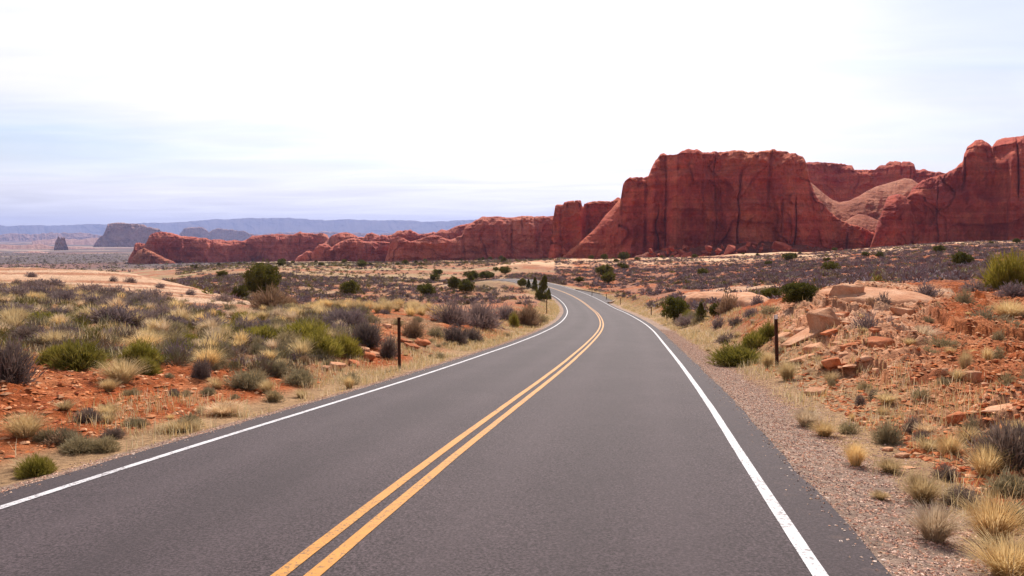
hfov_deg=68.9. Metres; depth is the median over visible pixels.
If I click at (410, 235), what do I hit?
sandstone wall
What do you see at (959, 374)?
dry weed
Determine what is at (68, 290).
sagebrush
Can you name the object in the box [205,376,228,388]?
dry weed
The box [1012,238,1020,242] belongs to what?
juniper tree
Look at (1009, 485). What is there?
dry weed
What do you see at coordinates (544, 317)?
sagebrush
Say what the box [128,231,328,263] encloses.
sandstone butte
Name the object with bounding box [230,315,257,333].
sagebrush
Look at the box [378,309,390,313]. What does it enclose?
sagebrush
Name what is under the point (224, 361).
dry weed
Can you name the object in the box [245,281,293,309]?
sagebrush
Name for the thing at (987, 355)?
grass tuft
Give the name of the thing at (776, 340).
roadside post
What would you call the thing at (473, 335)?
sagebrush
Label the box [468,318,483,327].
sagebrush
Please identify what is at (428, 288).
juniper tree
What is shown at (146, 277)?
ground
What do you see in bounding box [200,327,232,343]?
grass tuft
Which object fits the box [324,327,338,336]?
grass tuft
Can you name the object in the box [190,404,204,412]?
dry weed
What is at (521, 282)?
juniper tree
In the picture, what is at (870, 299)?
sagebrush
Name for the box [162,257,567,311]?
scrub
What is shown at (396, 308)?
grass tuft
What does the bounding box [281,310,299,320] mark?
grass tuft
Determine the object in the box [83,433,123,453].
dry weed
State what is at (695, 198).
sandstone cliff
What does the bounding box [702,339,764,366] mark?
green shrub
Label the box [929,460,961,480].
dry weed
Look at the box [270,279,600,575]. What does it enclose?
road marking
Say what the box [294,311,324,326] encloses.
sagebrush
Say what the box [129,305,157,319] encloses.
sagebrush
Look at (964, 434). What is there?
grass tuft
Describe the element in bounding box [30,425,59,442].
sagebrush
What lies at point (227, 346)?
dry weed
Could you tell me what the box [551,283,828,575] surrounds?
road marking
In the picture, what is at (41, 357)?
green shrub
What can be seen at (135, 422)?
dry weed
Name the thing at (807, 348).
rock
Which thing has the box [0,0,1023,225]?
sky
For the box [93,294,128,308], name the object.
sagebrush
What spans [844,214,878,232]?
slickrock dome
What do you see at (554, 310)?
verge grass
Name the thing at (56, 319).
grass tuft
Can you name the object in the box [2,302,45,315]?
sagebrush
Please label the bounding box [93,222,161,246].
sandstone butte
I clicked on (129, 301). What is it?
sagebrush
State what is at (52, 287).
sagebrush
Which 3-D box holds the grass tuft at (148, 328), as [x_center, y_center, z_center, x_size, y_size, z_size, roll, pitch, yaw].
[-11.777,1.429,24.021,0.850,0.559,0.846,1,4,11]
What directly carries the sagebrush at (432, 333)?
on the ground at (146, 277)
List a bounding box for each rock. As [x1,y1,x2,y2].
[321,365,331,370]
[329,362,346,369]
[348,359,359,366]
[362,351,375,360]
[370,351,381,358]
[403,342,419,348]
[414,338,430,345]
[772,332,792,342]
[780,328,820,347]
[787,354,806,362]
[793,326,805,334]
[802,342,825,353]
[805,387,825,395]
[806,307,840,335]
[820,329,839,334]
[821,283,864,296]
[821,357,841,367]
[826,366,837,371]
[831,341,843,345]
[835,311,849,316]
[835,313,845,317]
[838,342,860,348]
[839,351,848,357]
[842,364,855,367]
[854,336,894,349]
[860,355,873,361]
[868,328,879,331]
[881,447,893,451]
[882,315,900,319]
[889,307,913,315]
[894,452,909,458]
[941,368,948,374]
[941,411,965,425]
[960,370,981,382]
[960,389,973,393]
[977,403,1013,414]
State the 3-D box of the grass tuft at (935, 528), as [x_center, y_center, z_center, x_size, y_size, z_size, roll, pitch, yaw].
[3.400,1.863,5.990,0.627,0.376,0.655,0,4,0]
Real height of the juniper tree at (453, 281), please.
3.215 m
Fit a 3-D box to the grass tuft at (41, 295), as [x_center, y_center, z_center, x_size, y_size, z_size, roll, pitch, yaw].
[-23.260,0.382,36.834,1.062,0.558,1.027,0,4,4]
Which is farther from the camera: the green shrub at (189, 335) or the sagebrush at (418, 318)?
the sagebrush at (418, 318)
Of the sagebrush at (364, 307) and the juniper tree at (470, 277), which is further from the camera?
the juniper tree at (470, 277)
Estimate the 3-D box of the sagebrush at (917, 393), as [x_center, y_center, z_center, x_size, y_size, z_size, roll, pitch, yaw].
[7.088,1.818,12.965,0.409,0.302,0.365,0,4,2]
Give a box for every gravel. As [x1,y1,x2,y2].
[0,329,1023,575]
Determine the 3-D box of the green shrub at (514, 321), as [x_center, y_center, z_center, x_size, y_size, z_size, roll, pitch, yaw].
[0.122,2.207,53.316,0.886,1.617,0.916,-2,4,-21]
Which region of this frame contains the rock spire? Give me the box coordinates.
[54,236,67,249]
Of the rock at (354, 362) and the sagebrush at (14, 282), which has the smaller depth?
the rock at (354, 362)
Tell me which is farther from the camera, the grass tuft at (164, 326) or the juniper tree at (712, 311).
the juniper tree at (712, 311)
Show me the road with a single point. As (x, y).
(608, 451)
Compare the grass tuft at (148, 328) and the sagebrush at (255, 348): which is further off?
the grass tuft at (148, 328)
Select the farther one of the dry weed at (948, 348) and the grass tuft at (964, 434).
the dry weed at (948, 348)
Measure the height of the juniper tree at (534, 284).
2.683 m
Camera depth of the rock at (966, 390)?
13.39 m
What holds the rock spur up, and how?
on the ground at (146, 277)
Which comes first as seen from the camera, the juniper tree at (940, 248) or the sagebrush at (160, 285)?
the sagebrush at (160, 285)
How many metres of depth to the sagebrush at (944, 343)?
18.47 m
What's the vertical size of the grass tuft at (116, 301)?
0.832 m
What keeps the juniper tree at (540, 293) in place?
on the ground at (146, 277)
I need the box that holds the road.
[0,279,891,575]
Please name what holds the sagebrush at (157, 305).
on the ground at (146, 277)
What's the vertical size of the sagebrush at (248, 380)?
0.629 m
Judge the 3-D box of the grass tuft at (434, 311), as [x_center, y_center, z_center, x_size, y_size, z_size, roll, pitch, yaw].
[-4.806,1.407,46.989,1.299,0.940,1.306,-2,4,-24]
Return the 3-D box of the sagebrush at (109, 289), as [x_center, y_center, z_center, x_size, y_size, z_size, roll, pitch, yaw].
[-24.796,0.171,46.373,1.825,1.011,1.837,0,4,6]
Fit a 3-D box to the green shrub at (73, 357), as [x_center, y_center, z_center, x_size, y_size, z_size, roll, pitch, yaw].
[-9.709,1.508,16.654,1.568,0.982,1.611,-4,6,-45]
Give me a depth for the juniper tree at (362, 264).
313.55 m
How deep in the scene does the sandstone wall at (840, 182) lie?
868.22 m
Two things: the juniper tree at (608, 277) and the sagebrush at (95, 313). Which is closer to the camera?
the sagebrush at (95, 313)
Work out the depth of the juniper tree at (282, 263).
305.40 m
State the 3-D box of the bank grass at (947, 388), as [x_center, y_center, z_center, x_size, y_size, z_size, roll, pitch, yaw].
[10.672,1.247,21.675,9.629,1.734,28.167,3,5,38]
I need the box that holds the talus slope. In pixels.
[635,241,835,257]
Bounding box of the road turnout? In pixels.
[578,290,611,301]
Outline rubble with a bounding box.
[0,281,1023,514]
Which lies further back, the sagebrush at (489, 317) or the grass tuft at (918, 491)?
the sagebrush at (489, 317)
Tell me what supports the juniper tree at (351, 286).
on the ground at (146, 277)
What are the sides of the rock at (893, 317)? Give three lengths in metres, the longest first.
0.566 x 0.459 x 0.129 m
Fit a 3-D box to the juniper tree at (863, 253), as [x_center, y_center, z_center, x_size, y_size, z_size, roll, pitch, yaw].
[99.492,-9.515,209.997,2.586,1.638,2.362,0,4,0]
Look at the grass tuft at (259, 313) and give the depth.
36.21 m
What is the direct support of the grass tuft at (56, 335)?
on the ground at (146, 277)
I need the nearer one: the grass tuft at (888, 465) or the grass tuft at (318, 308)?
the grass tuft at (888, 465)
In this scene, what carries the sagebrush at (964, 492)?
on the ground at (146, 277)
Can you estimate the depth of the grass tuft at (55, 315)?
26.14 m
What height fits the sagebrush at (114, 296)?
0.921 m
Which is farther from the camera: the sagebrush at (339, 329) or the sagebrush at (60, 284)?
the sagebrush at (60, 284)
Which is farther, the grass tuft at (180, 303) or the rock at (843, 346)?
the grass tuft at (180, 303)
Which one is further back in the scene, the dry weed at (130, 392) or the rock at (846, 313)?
the rock at (846, 313)
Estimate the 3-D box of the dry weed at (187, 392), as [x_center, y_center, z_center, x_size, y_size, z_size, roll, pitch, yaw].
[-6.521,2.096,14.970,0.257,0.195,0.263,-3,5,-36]
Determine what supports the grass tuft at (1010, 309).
on the ground at (146, 277)
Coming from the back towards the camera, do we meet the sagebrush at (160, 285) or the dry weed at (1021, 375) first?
the sagebrush at (160, 285)
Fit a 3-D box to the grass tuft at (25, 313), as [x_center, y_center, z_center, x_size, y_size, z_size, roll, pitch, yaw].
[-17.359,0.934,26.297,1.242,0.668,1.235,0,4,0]
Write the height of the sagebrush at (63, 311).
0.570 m
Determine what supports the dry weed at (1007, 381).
on the ground at (146, 277)
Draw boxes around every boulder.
[678,249,685,256]
[700,250,707,255]
[705,245,711,251]
[724,245,735,254]
[738,245,747,252]
[772,241,785,250]
[783,244,790,249]
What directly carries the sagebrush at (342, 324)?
on the ground at (146, 277)
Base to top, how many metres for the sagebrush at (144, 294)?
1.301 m
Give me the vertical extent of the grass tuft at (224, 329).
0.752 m
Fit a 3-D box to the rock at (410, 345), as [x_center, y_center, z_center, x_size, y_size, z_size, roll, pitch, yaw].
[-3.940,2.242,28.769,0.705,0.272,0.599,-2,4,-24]
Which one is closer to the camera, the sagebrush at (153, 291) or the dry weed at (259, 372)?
the dry weed at (259, 372)
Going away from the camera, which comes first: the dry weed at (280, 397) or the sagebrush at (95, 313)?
the dry weed at (280, 397)
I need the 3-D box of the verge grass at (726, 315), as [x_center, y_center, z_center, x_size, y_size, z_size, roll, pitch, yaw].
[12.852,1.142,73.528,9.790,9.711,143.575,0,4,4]
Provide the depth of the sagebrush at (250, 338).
25.33 m
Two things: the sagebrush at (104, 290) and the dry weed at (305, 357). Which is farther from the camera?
the sagebrush at (104, 290)
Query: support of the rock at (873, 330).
on the ground at (146, 277)
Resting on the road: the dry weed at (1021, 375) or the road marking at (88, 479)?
the road marking at (88, 479)
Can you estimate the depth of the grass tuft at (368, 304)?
47.83 m
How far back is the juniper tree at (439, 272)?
216.84 m
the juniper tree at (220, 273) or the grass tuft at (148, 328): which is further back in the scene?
the juniper tree at (220, 273)
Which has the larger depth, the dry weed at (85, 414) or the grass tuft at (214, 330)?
the grass tuft at (214, 330)
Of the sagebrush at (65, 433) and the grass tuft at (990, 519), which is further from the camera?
the sagebrush at (65, 433)
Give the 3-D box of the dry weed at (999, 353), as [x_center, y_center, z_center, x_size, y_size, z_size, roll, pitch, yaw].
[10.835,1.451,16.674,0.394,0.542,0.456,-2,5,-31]
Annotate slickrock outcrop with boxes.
[684,291,726,302]
[720,292,768,306]
[808,287,932,305]
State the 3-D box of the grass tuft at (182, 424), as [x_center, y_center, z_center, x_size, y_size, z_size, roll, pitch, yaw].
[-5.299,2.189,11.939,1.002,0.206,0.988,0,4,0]
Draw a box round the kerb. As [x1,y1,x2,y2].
[576,289,614,302]
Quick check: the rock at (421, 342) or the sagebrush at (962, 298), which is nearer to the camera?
the sagebrush at (962, 298)
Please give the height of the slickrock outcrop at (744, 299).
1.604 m
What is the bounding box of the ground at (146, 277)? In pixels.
[0,241,1023,575]
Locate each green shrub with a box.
[10,450,59,479]
[24,309,75,321]
[33,341,67,364]
[38,335,114,371]
[116,337,164,364]
[134,353,163,375]
[171,330,199,341]
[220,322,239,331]
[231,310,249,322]
[234,324,279,342]
[268,315,333,340]
[294,322,347,357]
[332,332,363,358]
[508,310,520,326]
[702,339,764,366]
[740,326,769,350]
[756,317,779,340]
[973,246,1023,290]
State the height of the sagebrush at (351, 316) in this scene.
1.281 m
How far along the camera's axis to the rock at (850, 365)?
17.19 m
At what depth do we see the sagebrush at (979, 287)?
32.27 m
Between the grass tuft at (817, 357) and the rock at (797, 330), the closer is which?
the grass tuft at (817, 357)
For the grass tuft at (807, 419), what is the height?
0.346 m
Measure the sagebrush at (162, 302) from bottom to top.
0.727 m
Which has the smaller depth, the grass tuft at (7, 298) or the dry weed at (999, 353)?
the dry weed at (999, 353)
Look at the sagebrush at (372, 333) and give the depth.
26.24 m
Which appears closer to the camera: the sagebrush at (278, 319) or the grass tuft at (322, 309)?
the sagebrush at (278, 319)
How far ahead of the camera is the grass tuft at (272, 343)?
23.65 m
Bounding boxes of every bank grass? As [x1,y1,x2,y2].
[0,279,352,369]
[804,295,1022,472]
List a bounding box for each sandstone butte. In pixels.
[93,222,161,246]
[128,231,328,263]
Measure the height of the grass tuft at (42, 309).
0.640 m
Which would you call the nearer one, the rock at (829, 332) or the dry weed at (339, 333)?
the rock at (829, 332)
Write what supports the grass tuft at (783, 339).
on the ground at (146, 277)
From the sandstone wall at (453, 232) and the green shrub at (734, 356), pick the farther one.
the sandstone wall at (453, 232)
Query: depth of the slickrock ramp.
669.71 m
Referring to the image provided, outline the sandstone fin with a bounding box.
[548,197,620,258]
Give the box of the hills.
[0,217,477,235]
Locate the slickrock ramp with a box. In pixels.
[811,178,917,220]
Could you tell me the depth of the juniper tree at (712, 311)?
48.87 m
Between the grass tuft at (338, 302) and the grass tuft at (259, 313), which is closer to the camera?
the grass tuft at (259, 313)
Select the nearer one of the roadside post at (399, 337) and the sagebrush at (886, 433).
the sagebrush at (886, 433)
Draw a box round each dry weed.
[4,453,56,468]
[31,435,44,442]
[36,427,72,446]
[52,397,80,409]
[56,432,98,455]
[72,405,103,422]
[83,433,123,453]
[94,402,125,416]
[99,426,128,439]
[101,410,118,422]
[120,387,142,395]
[120,417,148,427]
[123,415,153,427]
[165,373,174,377]
[168,388,181,396]
[177,410,205,427]
[182,388,191,396]
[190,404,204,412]
[194,324,210,334]
[197,386,216,395]
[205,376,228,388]
[211,362,221,370]
[216,353,229,367]
[219,339,235,355]
[228,393,240,398]
[238,344,247,353]
[251,334,266,346]
[251,367,269,379]
[259,348,279,361]
[262,387,285,401]
[262,389,282,401]
[278,337,297,347]
[289,387,306,397]
[299,354,312,363]
[314,346,329,357]
[321,357,331,365]
[331,329,345,337]
[342,371,361,384]
[435,352,445,358]
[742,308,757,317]
[758,303,781,314]
[902,338,918,345]
[921,314,933,322]
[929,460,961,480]
[942,345,955,353]
[947,366,969,381]
[958,416,982,433]
[979,468,1023,498]
[989,343,1008,359]
[990,329,1005,340]
[994,370,1017,385]
[1019,365,1023,378]
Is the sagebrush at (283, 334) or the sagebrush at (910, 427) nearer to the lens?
the sagebrush at (910, 427)
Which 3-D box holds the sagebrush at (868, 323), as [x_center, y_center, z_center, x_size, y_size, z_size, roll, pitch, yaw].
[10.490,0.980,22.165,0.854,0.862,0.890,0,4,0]
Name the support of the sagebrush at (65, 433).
on the ground at (146, 277)
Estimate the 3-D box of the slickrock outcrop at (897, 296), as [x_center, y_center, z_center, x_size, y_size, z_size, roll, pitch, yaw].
[13.973,0.527,29.060,4.987,1.059,6.044,0,4,0]
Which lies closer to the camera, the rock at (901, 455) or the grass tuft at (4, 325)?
the rock at (901, 455)
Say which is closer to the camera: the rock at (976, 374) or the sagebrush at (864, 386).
the rock at (976, 374)
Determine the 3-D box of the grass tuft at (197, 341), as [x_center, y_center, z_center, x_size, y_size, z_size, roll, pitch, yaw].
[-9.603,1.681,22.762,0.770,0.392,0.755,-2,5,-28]
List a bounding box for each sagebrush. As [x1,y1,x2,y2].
[0,336,47,385]
[1,283,30,298]
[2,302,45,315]
[7,322,43,339]
[10,278,22,284]
[12,279,32,286]
[25,271,37,276]
[25,278,36,286]
[29,284,53,294]
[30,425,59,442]
[32,281,56,287]
[37,280,57,286]
[43,277,67,287]
[43,285,56,289]
[46,286,79,298]
[46,305,74,315]
[47,287,80,302]
[51,421,82,444]
[53,286,78,294]
[74,281,102,292]
[78,291,97,297]
[78,293,104,305]
[79,304,127,323]
[85,302,146,324]
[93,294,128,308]
[95,286,115,295]
[101,283,126,292]
[102,292,134,301]
[109,276,118,281]
[122,296,135,306]
[123,276,137,282]
[125,286,155,300]
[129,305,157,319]
[131,309,163,325]
[135,287,169,300]
[138,297,159,308]
[138,297,164,306]
[140,291,168,302]
[151,326,188,342]
[152,300,170,316]
[155,283,165,287]
[155,304,180,315]
[161,314,189,324]
[163,317,189,333]
[172,300,191,312]
[185,287,197,295]
[187,302,228,314]
[188,353,213,379]
[193,310,231,326]
[210,293,238,301]
[221,300,236,310]
[223,365,269,390]
[228,328,257,344]
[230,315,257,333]
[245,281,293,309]
[248,338,269,354]
[249,317,272,326]
[264,305,280,312]
[267,315,288,327]
[267,356,289,377]
[274,327,301,345]
[278,366,319,387]
[286,297,299,306]
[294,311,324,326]
[318,303,369,326]
[330,320,348,330]
[331,323,348,334]
[353,314,383,348]
[353,320,384,333]
[358,304,374,314]
[361,312,380,323]
[377,332,402,358]
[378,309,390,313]
[391,317,404,325]
[401,316,425,337]
[413,316,423,322]
[425,295,472,325]
[426,325,443,337]
[440,322,468,344]
[461,299,504,331]
[464,323,485,342]
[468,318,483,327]
[493,301,519,320]
[509,295,545,326]
[538,314,548,321]
[673,313,696,326]
[690,314,701,323]
[710,314,725,328]
[713,292,739,314]
[713,331,737,343]
[727,315,742,326]
[749,295,764,305]
[826,378,835,386]
[836,420,861,433]
[850,308,877,328]
[854,393,866,406]
[855,380,876,389]
[865,297,877,304]
[868,387,878,398]
[869,415,905,445]
[871,290,892,307]
[883,313,897,323]
[902,413,924,434]
[909,387,932,399]
[909,429,933,441]
[914,278,944,296]
[916,344,940,352]
[920,334,966,348]
[936,375,954,385]
[939,480,983,508]
[943,275,959,279]
[951,285,975,303]
[953,415,1023,473]
[957,275,996,291]
[961,304,1017,321]
[975,267,989,274]
[975,423,998,445]
[990,314,1023,329]
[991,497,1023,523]
[993,279,1023,297]
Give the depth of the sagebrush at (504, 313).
57.04 m
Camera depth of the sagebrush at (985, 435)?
9.06 m
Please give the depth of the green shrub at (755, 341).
25.95 m
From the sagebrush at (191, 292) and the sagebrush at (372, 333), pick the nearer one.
the sagebrush at (372, 333)
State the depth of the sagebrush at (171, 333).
23.26 m
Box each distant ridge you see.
[0,244,99,248]
[0,251,90,252]
[32,238,97,244]
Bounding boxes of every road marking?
[0,296,567,508]
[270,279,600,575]
[304,279,603,575]
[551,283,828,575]
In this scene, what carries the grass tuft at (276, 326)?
on the ground at (146, 277)
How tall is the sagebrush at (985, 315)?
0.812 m
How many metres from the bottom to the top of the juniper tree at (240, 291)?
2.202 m
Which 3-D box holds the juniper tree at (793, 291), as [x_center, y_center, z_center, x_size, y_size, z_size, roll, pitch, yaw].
[11.661,0.268,29.974,1.765,1.120,1.600,0,4,0]
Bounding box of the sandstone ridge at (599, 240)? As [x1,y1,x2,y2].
[563,199,620,258]
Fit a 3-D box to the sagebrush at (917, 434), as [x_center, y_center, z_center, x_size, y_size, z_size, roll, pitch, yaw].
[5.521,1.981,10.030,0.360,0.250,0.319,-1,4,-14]
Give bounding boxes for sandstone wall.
[295,238,389,261]
[323,232,378,246]
[371,229,435,241]
[385,216,552,261]
[433,223,470,239]
[806,161,944,201]
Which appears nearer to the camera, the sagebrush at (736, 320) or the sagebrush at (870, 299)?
the sagebrush at (870, 299)
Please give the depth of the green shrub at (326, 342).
22.66 m
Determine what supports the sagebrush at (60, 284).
on the ground at (146, 277)
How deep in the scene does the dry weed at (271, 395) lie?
15.45 m
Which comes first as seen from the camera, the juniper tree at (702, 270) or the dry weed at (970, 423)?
the dry weed at (970, 423)
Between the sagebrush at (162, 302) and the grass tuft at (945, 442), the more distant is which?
the sagebrush at (162, 302)
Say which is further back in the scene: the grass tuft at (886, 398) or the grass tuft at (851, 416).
the grass tuft at (886, 398)
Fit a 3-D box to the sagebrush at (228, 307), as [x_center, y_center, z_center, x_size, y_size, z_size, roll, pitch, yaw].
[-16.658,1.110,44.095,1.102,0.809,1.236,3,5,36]
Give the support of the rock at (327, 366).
on the ground at (146, 277)
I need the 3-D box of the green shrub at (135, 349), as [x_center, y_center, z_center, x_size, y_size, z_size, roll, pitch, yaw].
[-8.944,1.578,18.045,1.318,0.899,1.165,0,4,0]
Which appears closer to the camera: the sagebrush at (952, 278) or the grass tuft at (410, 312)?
the grass tuft at (410, 312)
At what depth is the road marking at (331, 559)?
7.02 m
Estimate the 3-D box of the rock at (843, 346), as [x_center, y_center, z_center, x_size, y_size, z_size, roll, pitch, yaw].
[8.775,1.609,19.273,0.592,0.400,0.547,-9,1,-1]
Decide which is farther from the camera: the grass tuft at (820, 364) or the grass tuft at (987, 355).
the grass tuft at (820, 364)
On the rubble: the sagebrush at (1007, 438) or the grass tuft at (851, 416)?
the sagebrush at (1007, 438)
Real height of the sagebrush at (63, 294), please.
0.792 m
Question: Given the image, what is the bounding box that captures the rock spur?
[132,248,174,263]
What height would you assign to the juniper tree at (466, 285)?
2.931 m
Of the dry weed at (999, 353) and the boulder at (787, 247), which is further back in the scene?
the boulder at (787, 247)
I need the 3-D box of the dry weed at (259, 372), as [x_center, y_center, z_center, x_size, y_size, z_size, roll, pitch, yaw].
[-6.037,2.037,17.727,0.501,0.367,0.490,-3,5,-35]
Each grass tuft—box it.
[0,296,14,302]
[0,304,25,322]
[0,306,33,320]
[0,310,25,331]
[0,319,15,333]
[0,408,56,437]
[30,304,48,312]
[33,327,76,344]
[38,291,48,297]
[49,312,75,322]
[49,315,69,325]
[59,303,77,312]
[75,303,100,319]
[90,355,151,383]
[97,377,121,391]
[103,296,125,308]
[116,332,173,346]
[124,304,137,311]
[130,312,150,322]
[136,325,156,335]
[138,326,163,339]
[142,301,155,308]
[144,315,167,333]
[149,316,172,333]
[152,416,208,432]
[166,306,194,318]
[167,296,187,308]
[171,305,192,319]
[188,338,203,345]
[188,345,225,366]
[190,311,212,322]
[193,321,222,330]
[193,335,222,347]
[194,399,247,415]
[198,316,223,330]
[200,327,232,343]
[204,326,223,337]
[215,323,235,334]
[224,307,237,316]
[230,339,249,347]
[231,306,250,314]
[231,328,252,342]
[242,312,257,323]
[254,309,271,318]
[256,379,275,392]
[265,337,279,349]
[269,307,284,315]
[271,322,283,331]
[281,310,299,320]
[284,307,302,314]
[285,337,316,355]
[303,338,316,352]
[308,303,327,311]
[311,306,326,314]
[323,296,333,308]
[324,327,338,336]
[334,299,343,304]
[342,376,356,388]
[346,301,359,307]
[364,302,373,309]
[371,301,382,312]
[380,300,393,312]
[392,304,402,310]
[404,307,416,315]
[409,300,423,309]
[417,305,428,315]
[422,302,432,310]
[428,305,438,315]
[758,350,774,367]
[771,359,802,380]
[778,335,788,343]
[786,406,826,426]
[806,419,843,436]
[810,355,822,361]
[816,358,824,367]
[820,370,841,382]
[839,440,872,466]
[849,413,858,420]
[869,489,892,499]
[871,457,908,473]
[872,391,903,403]
[875,406,892,414]
[891,469,959,503]
[894,497,979,542]
[905,323,945,335]
[906,435,937,451]
[913,421,939,432]
[932,431,973,455]
[947,487,1023,545]
[948,423,983,443]
[951,523,1023,575]
[956,348,975,368]
[960,440,1013,476]
[979,345,995,359]
[989,296,1023,317]
[999,419,1018,429]
[1010,418,1023,427]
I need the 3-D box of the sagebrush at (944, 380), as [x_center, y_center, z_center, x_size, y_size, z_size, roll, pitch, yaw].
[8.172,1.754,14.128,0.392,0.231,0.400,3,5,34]
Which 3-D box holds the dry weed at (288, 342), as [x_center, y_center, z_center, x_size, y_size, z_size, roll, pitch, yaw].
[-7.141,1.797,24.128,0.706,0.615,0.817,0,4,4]
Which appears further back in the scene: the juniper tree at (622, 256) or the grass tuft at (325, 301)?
the juniper tree at (622, 256)
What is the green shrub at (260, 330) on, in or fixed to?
on the ground at (146, 277)
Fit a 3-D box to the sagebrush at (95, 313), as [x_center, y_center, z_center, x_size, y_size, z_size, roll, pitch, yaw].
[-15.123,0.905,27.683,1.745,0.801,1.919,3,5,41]
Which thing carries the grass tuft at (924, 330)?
on the ground at (146, 277)
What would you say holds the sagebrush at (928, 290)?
on the ground at (146, 277)
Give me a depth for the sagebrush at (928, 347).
17.57 m
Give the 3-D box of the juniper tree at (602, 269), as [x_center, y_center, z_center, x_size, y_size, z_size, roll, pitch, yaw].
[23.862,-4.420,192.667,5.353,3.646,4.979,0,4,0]
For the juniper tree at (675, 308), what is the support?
on the ground at (146, 277)
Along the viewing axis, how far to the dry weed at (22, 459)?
9.11 m
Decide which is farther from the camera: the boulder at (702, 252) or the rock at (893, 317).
the boulder at (702, 252)
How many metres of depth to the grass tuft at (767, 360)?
20.79 m
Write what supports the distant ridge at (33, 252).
on the ground at (146, 277)
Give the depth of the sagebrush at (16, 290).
36.19 m
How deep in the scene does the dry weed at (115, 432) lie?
11.07 m
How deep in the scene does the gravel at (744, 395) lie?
8.61 m
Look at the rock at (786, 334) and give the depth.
24.69 m
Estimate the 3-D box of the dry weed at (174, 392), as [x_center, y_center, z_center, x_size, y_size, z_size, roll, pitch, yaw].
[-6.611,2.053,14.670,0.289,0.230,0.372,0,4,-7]
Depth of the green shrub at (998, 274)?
32.12 m
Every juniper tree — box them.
[216,270,228,275]
[231,284,249,297]
[241,258,281,294]
[276,261,285,265]
[339,280,361,294]
[357,261,366,266]
[415,283,436,294]
[430,273,439,280]
[431,269,442,274]
[447,275,460,289]
[458,279,474,293]
[462,270,478,278]
[465,274,475,280]
[478,270,494,278]
[498,266,511,273]
[517,278,526,287]
[531,277,537,289]
[534,275,548,299]
[574,276,583,281]
[594,264,613,275]
[600,271,616,283]
[601,253,607,259]
[617,252,630,260]
[620,264,630,268]
[659,295,689,321]
[694,302,706,319]
[697,268,708,273]
[709,302,720,316]
[760,287,782,297]
[777,280,820,303]
[781,252,794,260]
[820,261,840,270]
[860,251,870,256]
[873,251,883,256]
[932,245,945,251]
[949,251,974,264]
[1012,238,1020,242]
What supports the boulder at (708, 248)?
on the ground at (146, 277)
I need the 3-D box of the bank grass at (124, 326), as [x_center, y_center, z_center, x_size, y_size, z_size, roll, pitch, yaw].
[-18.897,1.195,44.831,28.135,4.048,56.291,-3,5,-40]
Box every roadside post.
[397,317,400,368]
[774,315,778,365]
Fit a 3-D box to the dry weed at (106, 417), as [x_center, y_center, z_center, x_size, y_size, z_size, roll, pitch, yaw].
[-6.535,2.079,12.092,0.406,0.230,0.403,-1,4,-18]
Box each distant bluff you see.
[0,232,100,240]
[179,227,257,240]
[257,231,426,237]
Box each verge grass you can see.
[11,289,559,456]
[581,288,1023,575]
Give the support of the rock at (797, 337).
on the ground at (146, 277)
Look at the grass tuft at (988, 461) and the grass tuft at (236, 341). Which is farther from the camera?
the grass tuft at (236, 341)
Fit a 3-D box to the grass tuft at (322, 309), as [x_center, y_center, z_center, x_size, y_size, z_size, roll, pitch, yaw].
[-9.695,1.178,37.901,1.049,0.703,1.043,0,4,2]
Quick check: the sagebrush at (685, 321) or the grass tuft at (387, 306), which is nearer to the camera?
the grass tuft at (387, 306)
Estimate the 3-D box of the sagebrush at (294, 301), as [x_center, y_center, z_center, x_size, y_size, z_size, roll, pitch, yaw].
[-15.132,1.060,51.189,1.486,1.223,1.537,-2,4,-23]
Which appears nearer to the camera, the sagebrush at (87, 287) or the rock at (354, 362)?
the rock at (354, 362)
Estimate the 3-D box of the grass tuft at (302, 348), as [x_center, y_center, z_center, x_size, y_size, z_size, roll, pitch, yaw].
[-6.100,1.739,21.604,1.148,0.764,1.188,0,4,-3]
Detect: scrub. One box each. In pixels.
[0,252,255,271]
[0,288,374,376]
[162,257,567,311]
[554,239,1023,313]
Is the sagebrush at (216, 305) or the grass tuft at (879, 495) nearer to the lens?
the grass tuft at (879, 495)
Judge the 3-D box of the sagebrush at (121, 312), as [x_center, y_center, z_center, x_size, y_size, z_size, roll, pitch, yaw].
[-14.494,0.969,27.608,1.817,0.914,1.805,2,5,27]
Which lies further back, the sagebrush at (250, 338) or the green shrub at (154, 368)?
the sagebrush at (250, 338)
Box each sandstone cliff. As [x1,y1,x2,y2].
[617,149,873,258]
[907,135,1023,243]
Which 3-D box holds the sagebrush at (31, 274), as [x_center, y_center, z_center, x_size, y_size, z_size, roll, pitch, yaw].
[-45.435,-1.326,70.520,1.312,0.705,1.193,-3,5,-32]
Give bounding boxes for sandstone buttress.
[870,194,918,247]
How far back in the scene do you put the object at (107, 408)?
12.43 m

